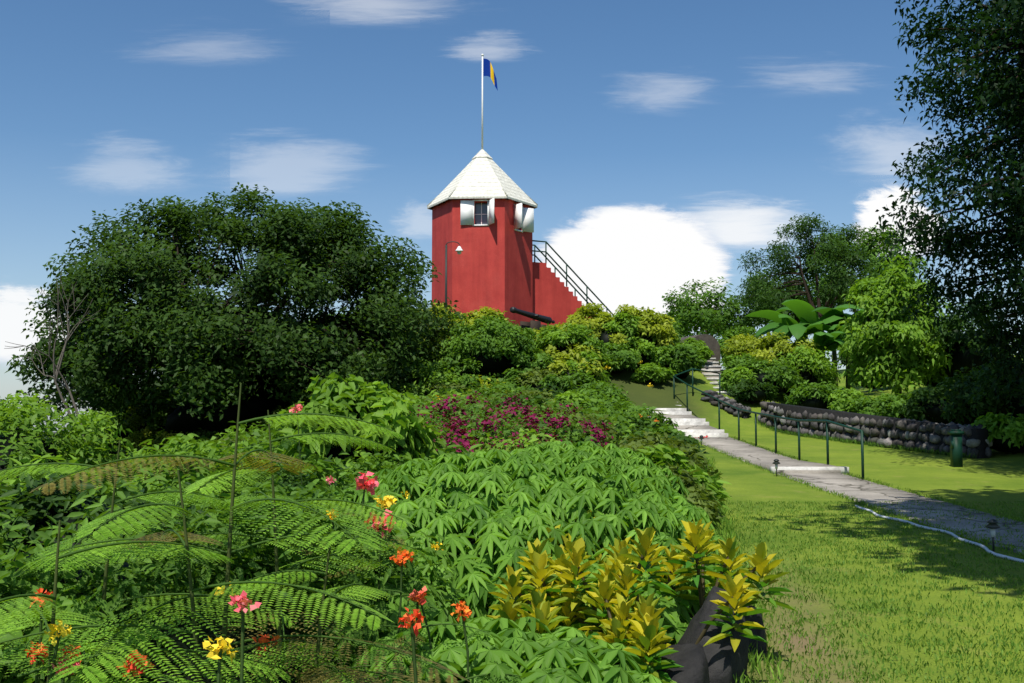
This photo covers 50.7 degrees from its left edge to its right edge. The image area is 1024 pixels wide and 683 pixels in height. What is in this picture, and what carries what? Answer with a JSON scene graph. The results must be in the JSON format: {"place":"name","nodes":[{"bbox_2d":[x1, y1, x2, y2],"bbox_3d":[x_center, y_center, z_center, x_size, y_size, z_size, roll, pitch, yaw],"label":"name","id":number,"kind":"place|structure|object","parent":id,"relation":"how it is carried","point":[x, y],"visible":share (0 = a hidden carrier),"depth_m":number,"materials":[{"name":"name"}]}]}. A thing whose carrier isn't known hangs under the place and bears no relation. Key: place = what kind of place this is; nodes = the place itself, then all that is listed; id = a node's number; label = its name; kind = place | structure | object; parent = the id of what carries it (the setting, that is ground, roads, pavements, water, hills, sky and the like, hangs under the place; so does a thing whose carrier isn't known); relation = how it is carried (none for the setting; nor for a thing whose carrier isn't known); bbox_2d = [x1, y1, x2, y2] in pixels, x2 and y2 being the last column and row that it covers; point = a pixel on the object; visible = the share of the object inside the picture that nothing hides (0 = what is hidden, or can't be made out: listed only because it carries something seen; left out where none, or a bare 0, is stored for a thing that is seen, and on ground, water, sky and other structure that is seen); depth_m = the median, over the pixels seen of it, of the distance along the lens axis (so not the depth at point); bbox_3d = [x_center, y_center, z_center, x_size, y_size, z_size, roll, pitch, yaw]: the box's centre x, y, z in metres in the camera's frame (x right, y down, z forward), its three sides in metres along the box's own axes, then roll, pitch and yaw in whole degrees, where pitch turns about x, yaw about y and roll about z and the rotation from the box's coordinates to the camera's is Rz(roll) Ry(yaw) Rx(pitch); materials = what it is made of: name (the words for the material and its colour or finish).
{"place":"outdoors","nodes":[
{"label":"outdoors","id":0,"kind":"place"},
{"bbox_2d":[0,286,66,364],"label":"cloud","id":1,"kind":"structure","parent":0,"point":[14,303],"depth_m":2600.00,"materials":[{"name":"white"}]},
{"bbox_2d":[145,306,329,436],"bbox_3d":[-9.800,1.322,38.626,5.627,4.844,7.334,-4,-6,43],"label":"shrub","id":2,"kind":"object","parent":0,"point":[253,406],"visible":0.26,"depth_m":37.69,"materials":[{"name":"green plant"}]},
{"bbox_2d":[0,0,1023,431],"label":"sky","id":3,"kind":"structure","parent":0,"point":[787,108],"materials":[{"name":"blue"}]},
{"bbox_2d":[44,356,1023,682],"bbox_3d":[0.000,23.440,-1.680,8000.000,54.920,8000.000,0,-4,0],"label":"ground","id":4,"kind":"structure","parent":0,"point":[996,476],"depth_m":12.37,"materials":[{"name":"green plant"}]},
{"bbox_2d":[0,395,46,431],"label":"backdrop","id":5,"kind":"structure","parent":4,"relation":"on","point":[2,427],"depth_m":45.54,"materials":[{"name":"green plant"}]},
{"bbox_2d":[4,270,99,440],"bbox_3d":[-10.679,1.617,25.123,1.924,6.548,2.601,1,-4,-19],"label":"bare tree","id":6,"kind":"object","parent":4,"relation":"on","point":[55,377],"visible":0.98,"depth_m":24.72,"materials":[{"name":"grey wood"}]},
{"bbox_2d":[5,182,474,423],"bbox_3d":[-9.274,-0.768,38.425,15.935,9.584,13.530,0,-4,0],"label":"tree","id":7,"kind":"object","parent":4,"relation":"on","point":[96,388],"depth_m":34.95,"materials":[{"name":"green plant"}]},
{"bbox_2d":[24,361,707,679],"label":"flowers","id":8,"kind":"object","parent":4,"relation":"on","point":[370,484],"visible":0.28,"depth_m":6.78,"materials":[{"name":"red plant"}]},
{"bbox_2d":[445,241,459,311],"bbox_3d":[-2.376,-1.777,42.944,0.587,4.443,0.100,0,-4,0],"label":"lamp post pole","id":9,"kind":"object","parent":4,"relation":"on","point":[446,272],"visible":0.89,"depth_m":42.98,"materials":[{"name":"red metal"}]},
{"bbox_2d":[455,246,462,254],"bbox_3d":[-2.099,-3.628,43.056,0.340,0.340,0.331,0,-4,0],"label":"lamp shade","id":10,"kind":"object","parent":9,"relation":"attached to","point":[458,250],"visible":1,"depth_m":42.98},
{"bbox_2d":[432,198,532,326],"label":"tower walls","id":11,"kind":"structure","parent":4,"relation":"on","point":[490,265],"depth_m":45.32,"materials":[{"name":"red wood"}]},
{"bbox_2d":[475,203,487,224],"bbox_3d":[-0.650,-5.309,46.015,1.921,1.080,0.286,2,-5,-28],"label":"tower window glass","id":12,"kind":"object","parent":11,"relation":"in","point":[478,211],"visible":0.5,"depth_m":45.69,"materials":[{"name":"grey glass"}]},
{"bbox_2d":[427,149,537,208],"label":"tower roof","id":13,"kind":"structure","parent":11,"relation":"on","point":[482,174],"depth_m":46.17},
{"bbox_2d":[430,198,534,209],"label":"tower rafter tails","id":14,"kind":"object","parent":13,"relation":"attached to","point":[471,199],"visible":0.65,"depth_m":46.44,"materials":[{"name":"white wood"}]},
{"bbox_2d":[481,54,483,148],"bbox_3d":[-1.304,-10.521,47.625,0.114,4.407,0.120,0,-4,0],"label":"flagpole","id":15,"kind":"object","parent":11,"relation":"on","point":[482,55],"visible":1,"depth_m":47.56,"materials":[{"name":"white metal"}]},
{"bbox_2d":[483,59,497,90],"bbox_3d":[-0.939,-11.757,47.717,0.643,1.489,0.117,0,-4,6],"label":"flag","id":16,"kind":"object","parent":15,"relation":"attached to","point":[488,70],"visible":1,"depth_m":47.71,"materials":[{"name":"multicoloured fabric"}]},
{"bbox_2d":[460,198,533,232],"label":"window shutters","id":17,"kind":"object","parent":11,"relation":"attached to","point":[524,219],"depth_m":45.36,"materials":[{"name":"white wood"}]},
{"bbox_2d":[533,262,589,327],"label":"staircase wall","id":18,"kind":"structure","parent":11,"relation":"attached to","point":[555,300],"depth_m":47.75,"materials":[{"name":"red paint"}]},
{"bbox_2d":[532,240,612,314],"bbox_3d":[2.967,-1.761,49.010,5.593,5.185,1.118,2,-5,-27],"label":"stair railing","id":19,"kind":"object","parent":18,"relation":"on","point":[565,278],"visible":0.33,"depth_m":48.60,"materials":[{"name":"black metal"}]},
{"bbox_2d":[520,320,546,330],"bbox_3d":[1.095,-0.305,44.282,1.000,0.988,1.550,-4,-6,44],"label":"cannon base","id":20,"kind":"object","parent":4,"relation":"on","point":[532,324],"visible":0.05,"depth_m":43.91,"materials":[{"name":"grey stone"}]},
{"bbox_2d":[510,307,554,323],"bbox_3d":[0.872,-1.042,44.104,0.560,0.567,2.589,-4,-6,44],"label":"cannon barrel","id":21,"kind":"object","parent":20,"relation":"on","point":[543,319],"visible":1,"depth_m":43.94,"materials":[{"name":"metal"}]},
{"bbox_2d":[55,295,1023,458],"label":"slope shrubs","id":22,"kind":"object","parent":4,"relation":"on","point":[489,348],"depth_m":38.38,"materials":[{"name":"green plant"}]},
{"bbox_2d":[663,360,732,428],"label":"step treads","id":23,"kind":"object","parent":4,"relation":"on","point":[690,426],"visible":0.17,"depth_m":37.23,"materials":[{"name":"concrete"}]},
{"bbox_2d":[679,334,719,365],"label":"path","id":24,"kind":"structure","parent":4,"relation":"on","point":[712,343],"depth_m":46.53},
{"bbox_2d":[676,290,743,335],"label":"tree","id":25,"kind":"object","parent":4,"relation":"on","point":[707,316],"visible":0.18,"depth_m":72.17,"materials":[{"name":"green plant"}]},
{"bbox_2d":[661,276,764,339],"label":"tree foliage","id":26,"kind":"object","parent":25,"relation":"on","point":[690,311],"visible":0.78,"depth_m":70.79,"materials":[{"name":"green plant"}]},
{"bbox_2d":[655,586,766,682],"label":"bed edge rocks","id":27,"kind":"object","parent":4,"relation":"on","point":[720,661],"visible":0.59,"depth_m":6.33,"materials":[{"name":"stone"}]},
{"bbox_2d":[700,390,750,418],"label":"stone wall","id":28,"kind":"structure","parent":4,"relation":"on","point":[725,407],"depth_m":38.83,"materials":[{"name":"grey stone"}]},
{"bbox_2d":[653,358,848,473],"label":"steps","id":29,"kind":"structure","parent":4,"relation":"on","point":[697,421],"depth_m":36.09,"materials":[{"name":"paint"}]},
{"bbox_2d":[673,368,863,479],"bbox_3d":[6.795,1.902,30.648,1.842,3.170,18.666,0,-4,0],"label":"path handrail","id":30,"kind":"object","parent":4,"relation":"on","point":[827,433],"visible":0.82,"depth_m":28.30,"materials":[{"name":"green metal"}]},
{"bbox_2d":[746,299,865,391],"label":"banana plants","id":31,"kind":"object","parent":4,"relation":"on","point":[831,339],"visible":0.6,"depth_m":45.43,"materials":[{"name":"green plant"}]},
{"bbox_2d":[732,212,885,384],"bbox_3d":[15.098,-1.793,54.588,8.196,9.389,7.642,0,-4,0],"label":"feathery tree","id":32,"kind":"object","parent":4,"relation":"on","point":[759,288],"depth_m":53.59,"materials":[{"name":"green plant"}]},
{"bbox_2d":[699,435,999,550],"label":"path lights","id":33,"kind":"object","parent":4,"relation":"on","point":[992,524],"visible":0.91,"depth_m":12.06,"materials":[{"name":"brown metal"}]},
{"bbox_2d":[700,439,995,536],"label":"path light lenses","id":34,"kind":"object","parent":33,"relation":"attached to","point":[993,532],"visible":1,"depth_m":12.06,"materials":[{"name":"grey"}]},
{"bbox_2d":[828,237,903,311],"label":"cottonwood tree","id":35,"kind":"object","parent":4,"relation":"on","point":[871,259],"visible":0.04,"depth_m":65.95,"materials":[{"name":"green plant"}]},
{"bbox_2d":[796,224,930,312],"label":"tree foliage","id":36,"kind":"object","parent":35,"relation":"on","point":[870,238],"visible":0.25,"depth_m":65.23,"materials":[{"name":"green plant"}]},
{"bbox_2d":[757,401,992,458],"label":"stone wall","id":37,"kind":"structure","parent":4,"relation":"on","point":[905,432],"depth_m":30.79,"materials":[{"name":"grey stone"}]},
{"bbox_2d":[836,254,952,395],"bbox_3d":[14.134,-0.206,40.117,4.321,6.309,5.084,0,-4,0],"label":"broadleaf tree","id":38,"kind":"object","parent":4,"relation":"on","point":[885,323],"depth_m":38.85,"materials":[{"name":"green plant"}]},
{"bbox_2d":[855,505,1023,562],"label":"hose pipe","id":39,"kind":"object","parent":4,"relation":"on","point":[985,548],"visible":0.94,"depth_m":13.41,"materials":[{"name":"white plastic"}]},
{"bbox_2d":[867,0,1023,418],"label":"tree","id":40,"kind":"object","parent":4,"relation":"on","point":[990,85],"depth_m":24.93,"materials":[{"name":"green plant"}]},
{"bbox_2d":[947,429,963,466],"bbox_3d":[10.087,2.432,24.547,0.270,0.865,0.270,0,-4,0],"label":"trash bin","id":41,"kind":"object","parent":4,"relation":"on","point":[956,456],"visible":0.96,"depth_m":24.45,"materials":[{"name":"green metal"}]},
{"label":"tree wood","id":42,"kind":"object","parent":4,"relation":"on","visible":0},
{"bbox_2d":[735,266,821,338],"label":"broadleaf tree","id":43,"kind":"object","parent":42,"relation":"on","point":[754,320],"visible":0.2,"depth_m":69.11,"materials":[{"name":"green plant"}]},
{"bbox_2d":[535,205,731,332],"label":"cloud","id":44,"kind":"structure","parent":0,"point":[613,257],"depth_m":2600.00,"materials":[{"name":"white"}]},
{"bbox_2d":[705,213,763,241],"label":"cloud","id":45,"kind":"structure","parent":0,"point":[741,229],"depth_m":2800.00,"materials":[{"name":"white"}]},
{"bbox_2d":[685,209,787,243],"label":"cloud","id":46,"kind":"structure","parent":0,"point":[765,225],"depth_m":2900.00,"materials":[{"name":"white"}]},
{"bbox_2d":[693,437,1023,554],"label":"garden path","id":47,"kind":"structure","parent":0,"point":[851,486],"depth_m":18.62,"materials":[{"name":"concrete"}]},
{"bbox_2d":[852,185,945,258],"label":"cloud","id":48,"kind":"structure","parent":0,"point":[868,215],"depth_m":2600.00,"materials":[{"name":"white"}]},
{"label":"plant stems","id":49,"kind":"object","parent":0,"visible":0},
{"bbox_2d":[0,372,797,682],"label":"plants","id":50,"kind":"object","parent":49,"relation":"attached to","point":[579,561],"visible":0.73,"depth_m":6.70,"materials":[{"name":"green plant"}]},
{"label":"garden bed shrub stems","id":51,"kind":"object","parent":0,"visible":0},
{"bbox_2d":[0,389,731,682],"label":"bed shrubs","id":52,"kind":"object","parent":51,"relation":"attached to","point":[29,522],"visible":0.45,"depth_m":6.54,"materials":[{"name":"green plant"}]}
]}

